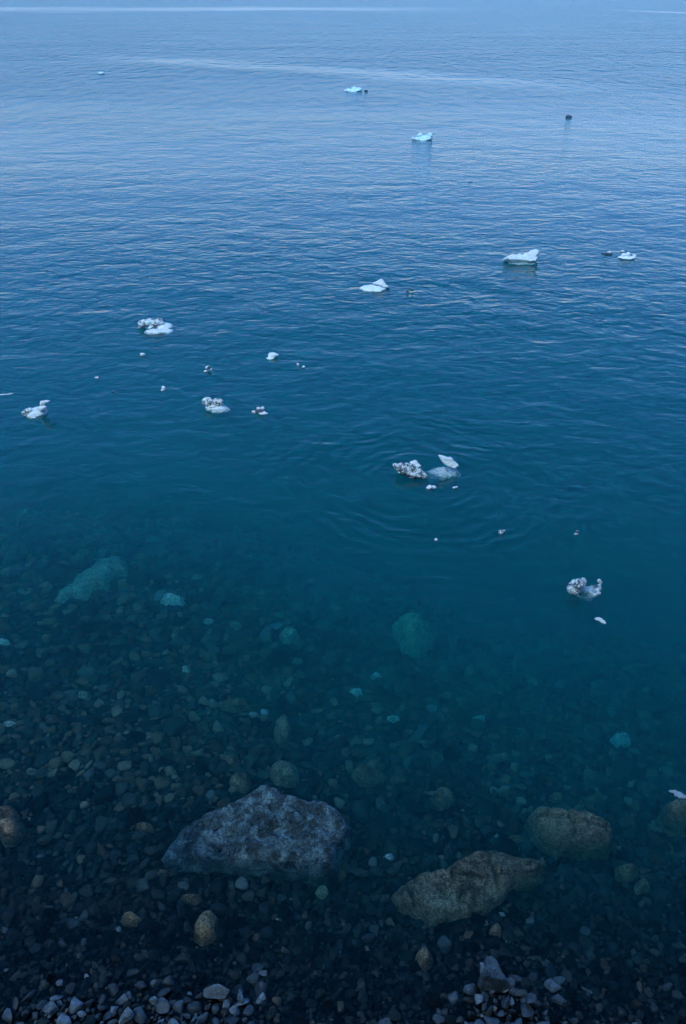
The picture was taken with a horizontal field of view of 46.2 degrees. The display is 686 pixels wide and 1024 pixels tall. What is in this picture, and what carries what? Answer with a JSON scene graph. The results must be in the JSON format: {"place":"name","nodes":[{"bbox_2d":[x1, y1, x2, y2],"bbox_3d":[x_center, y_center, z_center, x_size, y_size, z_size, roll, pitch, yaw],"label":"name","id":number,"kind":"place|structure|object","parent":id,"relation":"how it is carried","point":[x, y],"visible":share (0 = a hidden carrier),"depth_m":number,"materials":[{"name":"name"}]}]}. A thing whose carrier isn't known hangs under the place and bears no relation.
{"place":"outdoors","nodes":[
{"label":"outdoors","id":0,"kind":"place"},
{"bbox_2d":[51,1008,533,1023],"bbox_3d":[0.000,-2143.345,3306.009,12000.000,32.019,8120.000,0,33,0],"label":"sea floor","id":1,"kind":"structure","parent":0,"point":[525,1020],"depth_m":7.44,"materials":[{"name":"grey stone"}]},
{"bbox_2d":[0,818,14,831],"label":"stone","id":2,"kind":"object","parent":1,"relation":"on","point":[7,824],"visible":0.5,"depth_m":9.14,"materials":[{"name":"grey stone"}]},
{"bbox_2d":[13,997,18,1009],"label":"pebble","id":3,"kind":"object","parent":1,"relation":"on","point":[15,1003],"visible":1,"depth_m":7.55,"materials":[{"name":"grey stone"}]},
{"bbox_2d":[21,1008,30,1021],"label":"pebble","id":4,"kind":"object","parent":1,"relation":"on","point":[25,1013],"visible":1,"depth_m":7.44,"materials":[{"name":"grey stone"}]},
{"bbox_2d":[20,991,32,1002],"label":"pebble","id":5,"kind":"object","parent":1,"relation":"on","point":[28,995],"visible":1,"depth_m":7.60,"materials":[{"name":"grey stone"}]},
{"bbox_2d":[56,979,62,985],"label":"stone","id":6,"kind":"object","parent":1,"relation":"on","point":[59,982],"visible":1,"depth_m":7.70,"materials":[{"name":"grey stone"}]},
{"bbox_2d":[57,1015,71,1023],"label":"pebble","id":7,"kind":"object","parent":1,"relation":"on","point":[62,1019],"visible":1,"depth_m":7.35,"materials":[{"name":"grey stone"}]},
{"bbox_2d":[68,996,83,1013],"bbox_3d":[-2.516,4.644,7.539,0.123,0.088,0.143,13,57,28],"label":"pebble","id":8,"kind":"object","parent":1,"relation":"on","point":[76,1004],"visible":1,"depth_m":7.52,"materials":[{"name":"grey stone"}]},
{"bbox_2d":[82,1015,95,1023],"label":"pebble","id":9,"kind":"object","parent":1,"relation":"on","point":[90,1019],"visible":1,"depth_m":7.36,"materials":[{"name":"grey stone"}]},
{"bbox_2d":[85,999,93,1007],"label":"pebble","id":10,"kind":"object","parent":1,"relation":"on","point":[88,1004],"visible":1,"depth_m":7.52,"materials":[{"name":"grey stone"}]},
{"bbox_2d":[108,983,118,995],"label":"pebble","id":11,"kind":"object","parent":1,"relation":"on","point":[113,988],"visible":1,"depth_m":7.66,"materials":[{"name":"grey stone"}]},
{"bbox_2d":[117,993,127,1002],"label":"pebble","id":12,"kind":"object","parent":1,"relation":"on","point":[123,998],"visible":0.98,"depth_m":7.58,"materials":[{"name":"grey stone"}]},
{"bbox_2d":[123,911,136,918],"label":"stone","id":13,"kind":"object","parent":1,"relation":"on","point":[129,915],"visible":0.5,"depth_m":8.26,"materials":[{"name":"stone"}]},
{"bbox_2d":[133,1006,146,1023],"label":"pebble","id":14,"kind":"object","parent":1,"relation":"on","point":[140,1017],"visible":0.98,"depth_m":7.43,"materials":[{"name":"grey stone"}]},
{"bbox_2d":[134,981,146,989],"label":"pebble","id":15,"kind":"object","parent":1,"relation":"on","point":[139,985],"visible":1,"depth_m":7.67,"materials":[{"name":"grey stone"}]},
{"bbox_2d":[157,987,170,997],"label":"pebble","id":16,"kind":"object","parent":1,"relation":"on","point":[164,992],"visible":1,"depth_m":7.62,"materials":[{"name":"grey stone"}]},
{"bbox_2d":[162,975,172,985],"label":"pebble","id":17,"kind":"object","parent":1,"relation":"on","point":[167,980],"visible":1,"depth_m":7.71,"materials":[{"name":"grey stone"}]},
{"bbox_2d":[168,1018,178,1023],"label":"pebble","id":18,"kind":"object","parent":1,"relation":"on","point":[173,1021],"visible":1,"depth_m":7.37,"materials":[{"name":"grey stone"}]},
{"bbox_2d":[184,982,192,988],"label":"pebble","id":19,"kind":"object","parent":1,"relation":"on","point":[189,984],"visible":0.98,"depth_m":7.69,"materials":[{"name":"grey stone"}]},
{"bbox_2d":[187,1001,202,1014],"bbox_3d":[-1.390,4.649,7.526,0.145,0.085,0.132,41,74,10],"label":"pebble","id":20,"kind":"object","parent":1,"relation":"on","point":[193,1007],"visible":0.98,"depth_m":7.50,"materials":[{"name":"grey stone"}]},
{"bbox_2d":[198,1011,208,1022],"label":"pebble","id":21,"kind":"object","parent":1,"relation":"on","point":[203,1017],"visible":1,"depth_m":7.43,"materials":[{"name":"grey stone"}]},
{"bbox_2d":[195,910,214,937],"bbox_3d":[-1.408,4.295,8.253,0.320,0.444,0.400,0,33,0],"label":"stone","id":22,"kind":"object","parent":1,"relation":"on","point":[204,924],"visible":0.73,"depth_m":8.12,"materials":[{"name":"grey stone"}]},
{"bbox_2d":[224,1016,239,1023],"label":"pebble","id":23,"kind":"object","parent":1,"relation":"on","point":[231,1020],"visible":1,"depth_m":7.39,"materials":[{"name":"grey stone"}]},
{"bbox_2d":[237,989,243,1003],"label":"stone","id":24,"kind":"object","parent":1,"relation":"on","point":[240,998],"visible":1,"depth_m":7.54,"materials":[{"name":"grey stone"}]},
{"bbox_2d":[236,1000,248,1005],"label":"pebble","id":25,"kind":"object","parent":1,"relation":"on","point":[245,1002],"visible":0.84,"depth_m":7.55,"materials":[{"name":"grey stone"}]},
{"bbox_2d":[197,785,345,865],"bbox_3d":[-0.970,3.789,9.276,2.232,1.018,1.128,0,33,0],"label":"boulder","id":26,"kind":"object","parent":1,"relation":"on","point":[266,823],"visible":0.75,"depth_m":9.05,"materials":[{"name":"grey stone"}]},
{"bbox_2d":[0,970,641,1023],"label":"pebble bed","id":27,"kind":"object","parent":1,"relation":"on","point":[178,1006],"visible":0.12,"depth_m":7.49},
{"bbox_2d":[2,1008,11,1022],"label":"pebble","id":28,"kind":"object","parent":27,"relation":"on","point":[7,1015],"visible":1,"depth_m":7.43,"materials":[{"name":"grey stone"}]},
{"bbox_2d":[42,1001,58,1015],"bbox_3d":[-2.722,4.612,7.469,0.118,0.106,0.110,21,38,29],"label":"stone","id":29,"kind":"object","parent":27,"relation":"on","point":[50,1008],"visible":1,"depth_m":7.45,"materials":[{"name":"grey stone"}]},
{"bbox_2d":[50,995,61,1000],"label":"pebble","id":30,"kind":"object","parent":27,"relation":"on","point":[55,998],"visible":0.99,"depth_m":7.57,"materials":[{"name":"grey stone"}]},
{"bbox_2d":[119,1007,134,1023],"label":"stone","id":31,"kind":"object","parent":27,"relation":"on","point":[128,1015],"visible":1,"depth_m":7.35,"materials":[{"name":"grey stone"}]},
{"bbox_2d":[154,997,169,1013],"bbox_3d":[-1.695,4.625,7.521,0.130,0.052,0.164,-41,46,-24],"label":"pebble","id":32,"kind":"object","parent":27,"relation":"on","point":[162,1005],"visible":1,"depth_m":7.51,"materials":[{"name":"grey stone"}]},
{"bbox_2d":[149,996,156,1004],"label":"stone","id":33,"kind":"object","parent":32,"relation":"on","point":[153,1000],"visible":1,"depth_m":7.51,"materials":[{"name":"grey stone"}]},
{"bbox_2d":[203,984,229,998],"bbox_3d":[-1.194,4.537,7.585,0.256,0.156,0.098,0,33,0],"label":"stone","id":34,"kind":"object","parent":27,"relation":"on","point":[217,991],"visible":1,"depth_m":7.56,"materials":[{"name":"grey stone"}]},
{"bbox_2d":[256,992,264,1003],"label":"stone","id":35,"kind":"object","parent":27,"relation":"on","point":[261,997],"visible":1,"depth_m":7.59,"materials":[{"name":"grey stone"}]},
{"bbox_2d":[378,1018,391,1023],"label":"pebble","id":36,"kind":"object","parent":27,"relation":"on","point":[385,1021],"visible":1,"depth_m":7.40,"materials":[{"name":"grey stone"}]},
{"bbox_2d":[443,1015,456,1023],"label":"pebble","id":37,"kind":"object","parent":27,"relation":"on","point":[450,1019],"visible":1,"depth_m":7.42,"materials":[{"name":"grey stone"}]},
{"bbox_2d":[467,1010,477,1018],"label":"pebble","id":38,"kind":"object","parent":27,"relation":"on","point":[471,1015],"visible":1,"depth_m":7.43,"materials":[{"name":"grey stone"}]},
{"bbox_2d":[475,994,483,1004],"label":"stone","id":39,"kind":"object","parent":27,"relation":"on","point":[478,998],"visible":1,"depth_m":7.53,"materials":[{"name":"grey stone"}]},
{"bbox_2d":[509,987,527,996],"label":"stone","id":40,"kind":"object","parent":27,"relation":"on","point":[516,992],"visible":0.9,"depth_m":7.59,"materials":[{"name":"grey stone"}]},
{"bbox_2d":[520,1003,533,1017],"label":"pebble","id":41,"kind":"object","parent":27,"relation":"on","point":[527,1010],"visible":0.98,"depth_m":7.45,"materials":[{"name":"grey stone"}]},
{"bbox_2d":[524,993,537,1006],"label":"stone","id":42,"kind":"object","parent":27,"relation":"on","point":[531,999],"visible":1,"depth_m":7.46,"materials":[{"name":"grey stone"}]},
{"bbox_2d":[387,1009,400,1021],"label":"pebble","id":43,"kind":"object","parent":1,"relation":"on","point":[394,1015],"visible":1,"depth_m":7.46,"materials":[{"name":"grey stone"}]},
{"bbox_2d":[420,948,428,959],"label":"stone","id":44,"kind":"object","parent":1,"relation":"on","point":[424,953],"visible":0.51,"depth_m":7.94,"materials":[{"name":"grey stone"}]},
{"bbox_2d":[449,991,457,1000],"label":"pebble","id":45,"kind":"object","parent":1,"relation":"on","point":[453,996],"visible":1,"depth_m":7.61,"materials":[{"name":"grey stone"}]},
{"bbox_2d":[463,983,475,994],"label":"stone","id":46,"kind":"object","parent":1,"relation":"on","point":[469,989],"visible":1,"depth_m":7.63,"materials":[{"name":"grey stone"}]},
{"bbox_2d":[474,1019,484,1023],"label":"pebble","id":47,"kind":"object","parent":1,"relation":"on","point":[478,1021],"visible":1,"depth_m":7.37,"materials":[{"name":"grey stone"}]},
{"bbox_2d":[484,1016,499,1023],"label":"pebble","id":48,"kind":"object","parent":1,"relation":"on","point":[490,1020],"visible":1,"depth_m":7.36,"materials":[{"name":"grey stone"}]},
{"bbox_2d":[477,956,509,992],"bbox_3d":[1.443,4.492,7.755,0.336,0.435,0.288,0,33,0],"label":"rock","id":49,"kind":"object","parent":1,"relation":"on","point":[492,976],"visible":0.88,"depth_m":7.61,"materials":[{"name":"grey stone"}]},
{"bbox_2d":[480,962,483,973],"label":"stone","id":50,"kind":"object","parent":49,"relation":"on","point":[481,966],"visible":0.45,"depth_m":7.74,"materials":[{"name":"grey stone"}]},
{"bbox_2d":[501,996,509,1009],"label":"pebble","id":51,"kind":"object","parent":1,"relation":"on","point":[505,1001],"visible":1,"depth_m":7.48,"materials":[{"name":"grey stone"}]},
{"bbox_2d":[506,978,514,987],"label":"pebble","id":52,"kind":"object","parent":1,"relation":"on","point":[511,981],"visible":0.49,"depth_m":7.70,"materials":[{"name":"grey stone"}]},
{"bbox_2d":[512,1018,522,1023],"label":"pebble","id":53,"kind":"object","parent":1,"relation":"on","point":[518,1021],"visible":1,"depth_m":7.37,"materials":[{"name":"grey stone"}]},
{"bbox_2d":[536,1021,549,1023],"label":"pebble","id":54,"kind":"object","parent":1,"relation":"on","point":[544,1022],"visible":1,"depth_m":7.39,"materials":[{"name":"grey stone"}]},
{"bbox_2d":[553,994,566,1005],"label":"stone","id":55,"kind":"object","parent":1,"relation":"on","point":[560,1000],"visible":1,"depth_m":7.56,"materials":[{"name":"grey stone"}]},
{"bbox_2d":[0,0,685,1023],"bbox_3d":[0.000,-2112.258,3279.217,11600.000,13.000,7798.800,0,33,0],"label":"sea water","id":56,"kind":"structure","parent":0,"point":[470,724],"depth_m":15.05,"materials":[{"name":"blue liquid"}]},
{"bbox_2d":[21,400,49,417],"bbox_3d":[-6.863,-2.276,17.998,0.558,0.499,0.470,24,40,32],"label":"ice floe","id":57,"kind":"object","parent":56,"relation":"on","point":[40,410],"visible":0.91,"depth_m":17.96,"materials":[{"name":"white ice"}]},
{"bbox_2d":[138,318,172,332],"bbox_3d":[-5.268,-5.179,22.566,0.979,0.437,0.722,-5,33,-8],"label":"ice floe","id":58,"kind":"object","parent":56,"relation":"on","point":[157,323],"visible":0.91,"depth_m":22.56,"materials":[{"name":"white ice"}]},
{"bbox_2d":[202,397,224,409],"bbox_3d":[-2.897,-2.409,18.339,0.643,0.444,0.360,0,33,0],"label":"ice floe","id":59,"kind":"object","parent":56,"relation":"on","point":[213,404],"visible":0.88,"depth_m":18.27,"materials":[{"name":"white ice"}]},
{"bbox_2d":[252,406,267,414],"bbox_3d":[-1.866,-2.291,18.133,0.369,0.194,0.203,12,35,18],"label":"ice floe","id":60,"kind":"object","parent":56,"relation":"on","point":[259,410],"visible":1,"depth_m":18.10,"materials":[{"name":"white ice"}]},
{"bbox_2d":[267,352,278,359],"bbox_3d":[-1.843,-4.050,20.846,0.320,0.152,0.225,-20,38,-28],"label":"ice fragment","id":61,"kind":"object","parent":56,"relation":"on","point":[272,355],"visible":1,"depth_m":20.79,"materials":[{"name":"white ice"}]},
{"bbox_2d":[344,86,361,91],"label":"ice floe","id":62,"kind":"object","parent":56,"relation":"on","point":[355,89],"visible":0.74,"depth_m":75.55,"materials":[{"name":"white ice"}]},
{"bbox_2d":[360,279,389,291],"bbox_3d":[1.014,-7.192,25.631,0.974,0.402,0.650,0,33,0],"label":"ice floe","id":63,"kind":"object","parent":56,"relation":"on","point":[380,282],"visible":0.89,"depth_m":25.56,"materials":[{"name":"white ice"}]},
{"bbox_2d":[412,132,432,140],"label":"ice floe","id":64,"kind":"object","parent":56,"relation":"on","point":[422,137],"visible":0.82,"depth_m":51.12,"materials":[{"name":"white ice"}]},
{"bbox_2d":[393,455,458,478],"bbox_3d":[1.699,-0.746,15.947,1.412,0.813,0.514,-10,34,-15],"label":"ice floe","id":65,"kind":"object","parent":56,"relation":"on","point":[411,469],"visible":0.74,"depth_m":15.67,"materials":[{"name":"white ice"}]},
{"bbox_2d":[426,485,435,489],"bbox_3d":[1.687,-0.472,15.383,0.222,0.110,0.110,-12,35,-18],"label":"ice fragment","id":66,"kind":"object","parent":56,"relation":"on","point":[428,487],"visible":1,"depth_m":15.34,"materials":[{"name":"white ice"}]},
{"bbox_2d":[503,249,539,262],"bbox_3d":[6.253,-8.928,28.262,1.289,0.687,0.857,0,33,0],"label":"ice floe","id":67,"kind":"object","parent":56,"relation":"on","point":[530,256],"visible":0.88,"depth_m":27.95,"materials":[{"name":"white ice"}]},
{"bbox_2d":[567,577,601,595],"bbox_3d":[3.861,1.279,12.824,0.637,0.667,0.376,0,33,0],"label":"ice floe","id":68,"kind":"object","parent":56,"relation":"on","point":[575,586],"visible":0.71,"depth_m":12.64,"materials":[{"name":"white ice"}]},
{"bbox_2d":[594,617,605,623],"bbox_3d":[3.887,1.632,12.127,0.178,0.066,0.083,17,37,24],"label":"ice fragment","id":69,"kind":"object","parent":56,"relation":"on","point":[601,620],"visible":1,"depth_m":12.11,"materials":[{"name":"white ice"}]},
{"bbox_2d":[618,252,635,259],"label":"ice floe","id":70,"kind":"object","parent":56,"relation":"on","point":[627,256],"visible":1,"depth_m":28.46,"materials":[{"name":"white ice"}]}
]}

